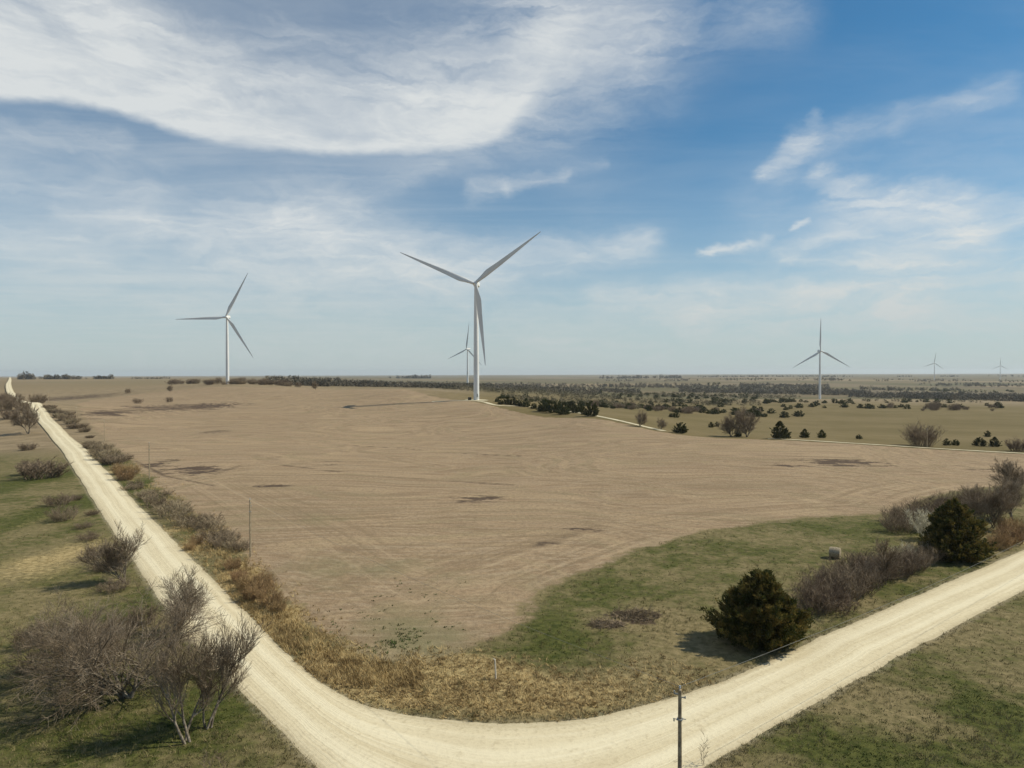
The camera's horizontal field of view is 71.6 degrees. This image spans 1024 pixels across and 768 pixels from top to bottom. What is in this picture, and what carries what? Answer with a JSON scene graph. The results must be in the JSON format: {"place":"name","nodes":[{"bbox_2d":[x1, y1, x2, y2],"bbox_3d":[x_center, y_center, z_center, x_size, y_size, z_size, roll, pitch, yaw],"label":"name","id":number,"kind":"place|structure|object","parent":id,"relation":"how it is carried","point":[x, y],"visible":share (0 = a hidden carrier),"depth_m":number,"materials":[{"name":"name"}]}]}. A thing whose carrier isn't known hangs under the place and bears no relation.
{"place":"outdoors","nodes":[
{"label":"outdoors","id":0,"kind":"place"},
{"bbox_2d":[0,374,1023,767],"bbox_3d":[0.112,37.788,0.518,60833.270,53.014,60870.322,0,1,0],"label":"ground","id":1,"kind":"structure","parent":0,"point":[20,498],"depth_m":91.83,"materials":[{"name":"plant"}]},
{"bbox_2d":[0,398,14,410],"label":"brush shrub","id":2,"kind":"object","parent":1,"relation":"on","point":[7,405],"visible":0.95,"depth_m":470.15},
{"bbox_2d":[0,409,20,418],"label":"brush shrub","id":3,"kind":"object","parent":1,"relation":"on","point":[6,413],"visible":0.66,"depth_m":438.56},
{"bbox_2d":[3,393,25,404],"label":"brush shrub","id":4,"kind":"object","parent":1,"relation":"on","point":[12,398],"visible":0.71,"depth_m":499.02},
{"bbox_2d":[12,401,31,409],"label":"brush shrub","id":5,"kind":"object","parent":1,"relation":"on","point":[21,405],"visible":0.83,"depth_m":469.26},
{"bbox_2d":[1,625,45,650],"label":"brush shrub","id":6,"kind":"object","parent":1,"relation":"on","point":[20,637],"visible":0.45,"depth_m":77.38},
{"bbox_2d":[8,404,39,433],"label":"bare tree","id":7,"kind":"object","parent":1,"relation":"on","point":[26,414],"visible":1,"depth_m":364.01,"materials":[{"name":"brown plant"}]},
{"bbox_2d":[15,443,39,450],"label":"brush shrub","id":8,"kind":"object","parent":1,"relation":"on","point":[25,447],"visible":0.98,"depth_m":284.12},
{"bbox_2d":[27,393,48,402],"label":"brush shrub","id":9,"kind":"object","parent":1,"relation":"on","point":[38,399],"visible":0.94,"depth_m":558.47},
{"bbox_2d":[15,455,72,479],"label":"brush shrub","id":10,"kind":"object","parent":1,"relation":"on","point":[57,470],"visible":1,"depth_m":206.00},
{"bbox_2d":[32,492,82,506],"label":"brush shrub","id":11,"kind":"object","parent":1,"relation":"on","point":[54,500],"visible":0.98,"depth_m":164.06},
{"bbox_2d":[43,501,80,521],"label":"brush shrub","id":12,"kind":"object","parent":1,"relation":"on","point":[59,516],"visible":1,"depth_m":147.25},
{"bbox_2d":[0,585,132,688],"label":"bare tree","id":13,"kind":"object","parent":1,"relation":"on","point":[38,636],"visible":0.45,"depth_m":69.48,"materials":[{"name":"brown plant"}]},
{"bbox_2d":[61,422,90,428],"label":"hedge shrub","id":14,"kind":"object","parent":1,"relation":"on","point":[75,425],"visible":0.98,"depth_m":386.04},
{"bbox_2d":[74,529,102,541],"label":"brush shrub","id":15,"kind":"object","parent":1,"relation":"on","point":[90,535],"visible":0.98,"depth_m":129.77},
{"bbox_2d":[86,443,114,450],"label":"hedge shrub","id":16,"kind":"object","parent":1,"relation":"on","point":[100,447],"visible":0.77,"depth_m":270.82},
{"bbox_2d":[89,448,123,459],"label":"hedge shrub","id":17,"kind":"object","parent":1,"relation":"on","point":[102,453],"visible":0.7,"depth_m":247.28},
{"bbox_2d":[68,519,151,583],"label":"bare tree","id":18,"kind":"object","parent":1,"relation":"on","point":[115,554],"visible":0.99,"depth_m":101.87,"materials":[{"name":"brown plant"}]},
{"bbox_2d":[93,454,129,464],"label":"hedge shrub","id":19,"kind":"object","parent":1,"relation":"on","point":[110,460],"visible":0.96,"depth_m":235.28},
{"bbox_2d":[90,574,134,592],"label":"brush shrub","id":20,"kind":"object","parent":1,"relation":"on","point":[116,587],"visible":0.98,"depth_m":98.27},
{"bbox_2d":[0,579,230,737],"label":"bare tree","id":21,"kind":"object","parent":1,"relation":"on","point":[91,670],"visible":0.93,"depth_m":63.42,"materials":[{"name":"brown plant"}]},
{"bbox_2d":[97,607,151,634],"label":"brush shrub","id":22,"kind":"object","parent":1,"relation":"on","point":[133,622],"visible":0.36,"depth_m":81.26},
{"bbox_2d":[115,468,135,480],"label":"tall grass clump","id":23,"kind":"object","parent":1,"relation":"on","point":[129,473],"visible":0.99,"depth_m":200.60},
{"bbox_2d":[121,598,160,627],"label":"brush shrub","id":24,"kind":"object","parent":1,"relation":"on","point":[148,614],"visible":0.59,"depth_m":85.06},
{"bbox_2d":[143,493,167,506],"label":"hedge shrub","id":25,"kind":"object","parent":1,"relation":"on","point":[154,499],"visible":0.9,"depth_m":162.84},
{"bbox_2d":[142,499,187,512],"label":"hedge shrub","id":26,"kind":"object","parent":1,"relation":"on","point":[165,505],"visible":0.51,"depth_m":156.43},
{"bbox_2d":[153,500,190,518],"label":"hedge shrub","id":27,"kind":"object","parent":1,"relation":"on","point":[160,512],"visible":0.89,"depth_m":149.86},
{"bbox_2d":[117,614,238,744],"bbox_3d":[-27.363,24.166,58.384,9.478,10.670,5.601,-1,1,-41],"label":"bare tree","id":28,"kind":"object","parent":1,"relation":"on","point":[175,672],"visible":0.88,"depth_m":57.95,"materials":[{"name":"brown plant"}]},
{"bbox_2d":[167,509,194,524],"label":"hedge shrub","id":29,"kind":"object","parent":1,"relation":"on","point":[178,516],"visible":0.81,"depth_m":142.29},
{"bbox_2d":[154,563,215,639],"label":"bare tree","id":30,"kind":"object","parent":1,"relation":"on","point":[189,583],"visible":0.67,"depth_m":81.51,"materials":[{"name":"brown plant"}]},
{"bbox_2d":[173,517,211,528],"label":"hedge shrub","id":31,"kind":"object","parent":1,"relation":"on","point":[183,523],"visible":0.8,"depth_m":139.53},
{"bbox_2d":[185,512,223,525],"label":"hedge shrub","id":32,"kind":"object","parent":1,"relation":"on","point":[193,520],"visible":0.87,"depth_m":142.03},
{"bbox_2d":[193,527,222,541],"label":"hedge shrub","id":33,"kind":"object","parent":1,"relation":"on","point":[208,536],"visible":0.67,"depth_m":128.75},
{"bbox_2d":[195,518,225,530],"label":"hedge shrub","id":34,"kind":"object","parent":1,"relation":"on","point":[209,526],"visible":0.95,"depth_m":136.65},
{"bbox_2d":[177,273,252,383],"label":"wind turbine","id":35,"kind":"object","parent":1,"relation":"on","point":[227,316],"visible":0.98,"depth_m":920.46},
{"bbox_2d":[196,527,239,545],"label":"hedge shrub","id":36,"kind":"object","parent":1,"relation":"on","point":[222,536],"visible":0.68,"depth_m":125.08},
{"bbox_2d":[209,533,238,548],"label":"hedge shrub","id":37,"kind":"object","parent":1,"relation":"on","point":[218,544],"visible":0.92,"depth_m":122.20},
{"bbox_2d":[177,607,273,729],"bbox_3d":[-24.949,24.329,60.732,5.859,10.279,7.456,1,1,44],"label":"bare tree","id":38,"kind":"object","parent":1,"relation":"on","point":[234,666],"visible":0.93,"depth_m":60.26,"materials":[{"name":"brown plant"}]},
{"bbox_2d":[220,555,241,570],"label":"tall grass clump","id":39,"kind":"object","parent":1,"relation":"on","point":[231,564],"visible":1,"depth_m":108.59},
{"bbox_2d":[221,536,247,548],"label":"hedge shrub","id":40,"kind":"object","parent":1,"relation":"on","point":[231,546],"visible":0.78,"depth_m":122.71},
{"bbox_2d":[229,568,249,582],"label":"tall grass clump","id":41,"kind":"object","parent":1,"relation":"on","point":[235,575],"visible":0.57,"depth_m":102.02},
{"bbox_2d":[228,540,252,550],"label":"hedge shrub","id":42,"kind":"object","parent":1,"relation":"on","point":[236,546],"visible":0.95,"depth_m":120.35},
{"bbox_2d":[233,572,264,590],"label":"tall grass clump","id":43,"kind":"object","parent":1,"relation":"on","point":[241,583],"visible":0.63,"depth_m":97.74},
{"bbox_2d":[237,581,269,601],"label":"tall grass clump","id":44,"kind":"object","parent":1,"relation":"on","point":[252,594],"visible":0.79,"depth_m":93.49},
{"bbox_2d":[244,574,277,593],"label":"tall grass clump","id":45,"kind":"object","parent":1,"relation":"on","point":[270,587],"visible":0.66,"depth_m":96.84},
{"bbox_2d":[113,449,423,689],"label":"tall dry grass","id":46,"kind":"structure","parent":1,"relation":"on","point":[334,671],"depth_m":78.05,"materials":[{"name":"plant"}]},
{"bbox_2d":[254,586,283,608],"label":"tall grass clump","id":47,"kind":"object","parent":1,"relation":"on","point":[271,596],"visible":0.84,"depth_m":91.47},
{"bbox_2d":[265,596,286,613],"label":"tall grass clump","id":48,"kind":"object","parent":1,"relation":"on","point":[278,606],"visible":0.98,"depth_m":88.96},
{"bbox_2d":[163,515,721,723],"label":"dry grass","id":49,"kind":"structure","parent":1,"relation":"on","point":[461,691],"depth_m":67.99,"materials":[{"name":"plant"}]},
{"bbox_2d":[448,326,479,383],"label":"wind turbine","id":50,"kind":"object","parent":1,"relation":"on","point":[467,349],"visible":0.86,"depth_m":1697.63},
{"bbox_2d":[263,375,699,394],"bbox_3d":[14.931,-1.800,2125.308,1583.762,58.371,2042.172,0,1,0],"label":"distant woods","id":51,"kind":"object","parent":1,"relation":"on","point":[324,382],"visible":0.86,"depth_m":1387.58,"materials":[{"name":"plant"}]},
{"bbox_2d":[0,505,1023,767],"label":"pale grass","id":52,"kind":"structure","parent":1,"relation":"on","point":[554,685],"depth_m":66.13,"materials":[{"name":"plant"}]},
{"bbox_2d":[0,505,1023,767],"bbox_3d":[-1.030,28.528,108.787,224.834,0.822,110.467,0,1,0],"label":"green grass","id":53,"kind":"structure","parent":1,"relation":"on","point":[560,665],"depth_m":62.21,"materials":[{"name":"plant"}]},
{"bbox_2d":[0,522,1023,767],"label":"rank grass","id":54,"kind":"structure","parent":1,"relation":"on","point":[232,740],"depth_m":60.91,"materials":[{"name":"plant"}]},
{"bbox_2d":[17,370,1023,386],"bbox_3d":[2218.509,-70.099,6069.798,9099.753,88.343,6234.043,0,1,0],"label":"distant woods","id":55,"kind":"object","parent":1,"relation":"on","point":[32,376],"visible":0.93,"depth_m":4010.29,"materials":[{"name":"plant"}]},
{"bbox_2d":[556,401,571,414],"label":"juniper tree","id":56,"kind":"object","parent":1,"relation":"on","point":[561,409],"visible":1,"depth_m":453.87,"materials":[{"name":"green plant"}]},
{"bbox_2d":[579,400,599,415],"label":"juniper tree","id":57,"kind":"object","parent":1,"relation":"on","point":[594,409],"visible":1,"depth_m":428.61,"materials":[{"name":"green plant"}]},
{"bbox_2d":[586,612,629,628],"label":"brush pile","id":58,"kind":"object","parent":1,"relation":"on","point":[601,623],"visible":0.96,"depth_m":84.49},
{"bbox_2d":[607,603,661,621],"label":"brush pile","id":59,"kind":"object","parent":1,"relation":"on","point":[644,613],"visible":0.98,"depth_m":87.52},
{"bbox_2d":[635,410,647,425],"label":"bare tree","id":60,"kind":"object","parent":1,"relation":"on","point":[640,418],"visible":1,"depth_m":371.20,"materials":[{"name":"brown plant"}]},
{"bbox_2d":[673,685,685,767],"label":"utility pole","id":61,"kind":"object","parent":1,"relation":"on","point":[679,719],"visible":1,"depth_m":45.82,"materials":[{"name":"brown wood"}]},
{"bbox_2d":[251,499,677,685],"bbox_3d":[-16.007,19.641,81.036,0.018,1.042,88.474,-1,1,-37],"label":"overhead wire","id":62,"kind":"object","parent":61,"relation":"attached to","point":[489,611],"visible":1,"depth_m":61.50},
{"bbox_2d":[682,542,1020,685],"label":"overhead wire","id":63,"kind":"object","parent":61,"relation":"attached to","point":[843,622],"visible":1,"depth_m":59.00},
{"bbox_2d":[671,422,688,432],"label":"juniper tree","id":64,"kind":"object","parent":1,"relation":"on","point":[683,428],"visible":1,"depth_m":349.62,"materials":[{"name":"green plant"}]},
{"bbox_2d":[435,382,997,397],"bbox_3d":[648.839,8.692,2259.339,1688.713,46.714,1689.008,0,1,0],"label":"juniper belt","id":65,"kind":"object","parent":1,"relation":"on","point":[757,395],"visible":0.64,"depth_m":1667.86,"materials":[{"name":"plant"}]},
{"bbox_2d":[440,384,999,408],"bbox_3d":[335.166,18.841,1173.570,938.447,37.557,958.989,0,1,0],"label":"brown woods","id":66,"kind":"object","parent":1,"relation":"on","point":[613,397],"visible":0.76,"depth_m":1169.46,"materials":[{"name":"plant"}]},
{"bbox_2d":[716,412,740,436],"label":"bare tree","id":67,"kind":"object","parent":1,"relation":"on","point":[727,426],"visible":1,"depth_m":341.42,"materials":[{"name":"brown plant"}]},
{"bbox_2d":[732,405,760,436],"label":"bare tree","id":68,"kind":"object","parent":1,"relation":"on","point":[745,422],"visible":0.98,"depth_m":340.74,"materials":[{"name":"brown plant"}]},
{"bbox_2d":[697,568,815,651],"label":"juniper tree","id":69,"kind":"object","parent":1,"relation":"on","point":[758,606],"visible":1,"depth_m":77.00,"materials":[{"name":"green plant"}]},
{"bbox_2d":[769,420,788,438],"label":"juniper tree","id":70,"kind":"object","parent":1,"relation":"on","point":[782,433],"visible":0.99,"depth_m":329.57,"materials":[{"name":"green plant"}]},
{"bbox_2d":[600,382,1023,401],"bbox_3d":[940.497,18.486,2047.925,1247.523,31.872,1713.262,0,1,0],"label":"distant woods","id":71,"kind":"object","parent":1,"relation":"on","point":[792,389],"visible":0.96,"depth_m":1935.76,"materials":[{"name":"plant"}]},
{"bbox_2d":[787,576,841,616],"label":"brush shrub","id":72,"kind":"object","parent":1,"relation":"on","point":[807,598],"visible":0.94,"depth_m":88.44,"materials":[{"name":"plant"}]},
{"bbox_2d":[789,570,851,607],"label":"brush shrub","id":73,"kind":"object","parent":1,"relation":"on","point":[816,584],"visible":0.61,"depth_m":91.08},
{"bbox_2d":[793,322,847,398],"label":"wind turbine","id":74,"kind":"object","parent":1,"relation":"on","point":[819,353],"visible":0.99,"depth_m":1382.40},
{"bbox_2d":[800,559,848,589],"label":"brush shrub","id":75,"kind":"object","parent":1,"relation":"on","point":[804,573],"visible":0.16,"depth_m":98.14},
{"bbox_2d":[829,547,840,558],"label":"hay bale","id":76,"kind":"object","parent":1,"relation":"on","point":[835,551],"visible":0.91,"depth_m":114.29},
{"bbox_2d":[796,567,874,604],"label":"brush shrub","id":77,"kind":"object","parent":1,"relation":"on","point":[848,587],"visible":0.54,"depth_m":91.89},
{"bbox_2d":[815,585,859,615],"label":"brush shrub","id":78,"kind":"object","parent":1,"relation":"on","point":[848,605],"visible":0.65,"depth_m":88.47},
{"bbox_2d":[810,559,874,599],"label":"brush shrub","id":79,"kind":"object","parent":1,"relation":"on","point":[855,576],"visible":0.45,"depth_m":95.07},
{"bbox_2d":[824,550,874,580],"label":"brush shrub","id":80,"kind":"object","parent":1,"relation":"on","point":[843,562],"visible":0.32,"depth_m":102.61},
{"bbox_2d":[822,560,887,595],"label":"brush shrub","id":81,"kind":"object","parent":1,"relation":"on","point":[870,580],"visible":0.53,"depth_m":96.07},
{"bbox_2d":[839,552,896,586],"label":"brush shrub","id":82,"kind":"object","parent":1,"relation":"on","point":[860,566],"visible":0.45,"depth_m":100.81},
{"bbox_2d":[856,550,910,581],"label":"brush shrub","id":83,"kind":"object","parent":1,"relation":"on","point":[894,571],"visible":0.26,"depth_m":102.29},
{"bbox_2d":[869,537,903,584],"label":"bare tree","id":84,"kind":"object","parent":1,"relation":"on","point":[891,559],"visible":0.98,"depth_m":99.58,"materials":[{"name":"grey plant"}]},
{"bbox_2d":[862,546,929,579],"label":"brush shrub","id":85,"kind":"object","parent":1,"relation":"on","point":[910,571],"visible":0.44,"depth_m":103.50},
{"bbox_2d":[876,509,924,533],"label":"brush shrub","id":86,"kind":"object","parent":1,"relation":"on","point":[894,524],"visible":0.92,"depth_m":133.30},
{"bbox_2d":[882,504,931,526],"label":"brush shrub","id":87,"kind":"object","parent":1,"relation":"on","point":[899,513],"visible":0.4,"depth_m":139.42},
{"bbox_2d":[887,547,937,574],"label":"brush shrub","id":88,"kind":"object","parent":1,"relation":"on","point":[922,559],"visible":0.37,"depth_m":105.62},
{"bbox_2d":[893,543,938,570],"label":"brush shrub","id":89,"kind":"object","parent":1,"relation":"on","point":[905,549],"visible":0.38,"depth_m":108.60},
{"bbox_2d":[896,496,936,514],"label":"brush shrub","id":90,"kind":"object","parent":1,"relation":"on","point":[916,506],"visible":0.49,"depth_m":144.88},
{"bbox_2d":[902,506,930,530],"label":"blossom shrub","id":91,"kind":"object","parent":1,"relation":"on","point":[917,515],"visible":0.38,"depth_m":135.94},
{"bbox_2d":[909,512,929,537],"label":"blossom shrub","id":92,"kind":"object","parent":1,"relation":"on","point":[922,522],"visible":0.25,"depth_m":127.66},
{"bbox_2d":[897,419,947,446],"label":"round bare tree","id":93,"kind":"object","parent":1,"relation":"on","point":[914,433],"visible":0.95,"depth_m":307.73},
{"bbox_2d":[904,540,949,561],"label":"brush shrub","id":94,"kind":"object","parent":1,"relation":"on","point":[939,556],"visible":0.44,"depth_m":112.96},
{"bbox_2d":[914,494,945,511],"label":"brush shrub","id":95,"kind":"object","parent":1,"relation":"on","point":[937,501],"visible":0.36,"depth_m":148.91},
{"bbox_2d":[928,490,963,504],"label":"brush shrub","id":96,"kind":"object","parent":1,"relation":"on","point":[942,502],"visible":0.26,"depth_m":153.76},
{"bbox_2d":[916,497,997,563],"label":"juniper tree","id":97,"kind":"object","parent":1,"relation":"on","point":[954,528],"visible":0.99,"depth_m":112.57,"materials":[{"name":"green plant"}]},
{"bbox_2d":[958,484,1001,515],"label":"bare tree","id":98,"kind":"object","parent":1,"relation":"on","point":[975,494],"visible":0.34,"depth_m":143.96,"materials":[{"name":"brown plant"}]},
{"bbox_2d":[959,483,1023,528],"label":"bare tree","id":99,"kind":"object","parent":1,"relation":"on","point":[998,505],"visible":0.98,"depth_m":136.24,"materials":[{"name":"brown plant"}]},
{"bbox_2d":[986,527,1016,549],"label":"tall grass clump","id":100,"kind":"object","parent":1,"relation":"on","point":[1008,542],"visible":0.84,"depth_m":120.95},
{"bbox_2d":[987,457,1023,499],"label":"bare tree","id":101,"kind":"object","parent":1,"relation":"on","point":[1008,470],"visible":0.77,"depth_m":171.80,"materials":[{"name":"brown plant"}]},
{"bbox_2d":[989,472,1023,519],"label":"bare tree","id":102,"kind":"object","parent":1,"relation":"on","point":[1002,482],"visible":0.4,"depth_m":146.04,"materials":[{"name":"brown plant"}]},
{"bbox_2d":[990,514,1022,530],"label":"tall grass clump","id":103,"kind":"object","parent":1,"relation":"on","point":[1000,522],"visible":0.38,"depth_m":134.90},
{"bbox_2d":[992,522,1023,544],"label":"tall grass clump","id":104,"kind":"object","parent":1,"relation":"on","point":[1019,538],"visible":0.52,"depth_m":125.13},
{"bbox_2d":[1003,437,1023,451],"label":"brush shrub","id":105,"kind":"object","parent":1,"relation":"on","point":[1013,446],"visible":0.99,"depth_m":290.34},
{"bbox_2d":[1004,517,1023,536],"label":"tall grass clump","id":106,"kind":"object","parent":1,"relation":"on","point":[1017,523],"visible":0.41,"depth_m":130.01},
{"bbox_2d":[0,0,1023,375],"label":"sky","id":107,"kind":"structure","parent":0,"point":[707,185],"materials":[{"name":"blue"}]},
{"bbox_2d":[6,377,1023,767],"bbox_3d":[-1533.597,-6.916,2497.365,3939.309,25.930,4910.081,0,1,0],"label":"gravel road","id":108,"kind":"structure","parent":0,"point":[322,725],"depth_m":65.06,"materials":[{"name":"gravel"}]},
{"bbox_2d":[432,400,664,430],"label":"access track","id":109,"kind":"structure","parent":0,"point":[568,411],"depth_m":419.89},
{"bbox_2d":[78,387,1023,664],"bbox_3d":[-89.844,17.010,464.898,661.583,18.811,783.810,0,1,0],"label":"crop field","id":110,"kind":"structure","parent":0,"point":[506,513],"depth_m":188.04,"materials":[{"name":"soil"}]},
{"bbox_2d":[249,500,251,556],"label":"utility pole","id":111,"kind":"object","parent":110,"relation":"on","point":[250,545],"visible":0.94,"depth_m":116.14,"materials":[{"name":"brown wood"}]},
{"bbox_2d":[323,580,465,657],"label":"field weeds","id":112,"kind":"object","parent":110,"relation":"on","point":[394,642],"visible":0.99,"depth_m":80.86,"materials":[{"name":"green plant"}]},
{"bbox_2d":[768,438,1023,453],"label":"access track","id":113,"kind":"structure","parent":0,"point":[903,446],"depth_m":300.65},
{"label":"turbine pad","id":114,"kind":"structure","parent":0,"visible":0},
{"bbox_2d":[400,231,540,399],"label":"wind turbine","id":115,"kind":"object","parent":114,"relation":"on","point":[477,301],"visible":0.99,"depth_m":547.61,"materials":[{"name":"grey metal"}]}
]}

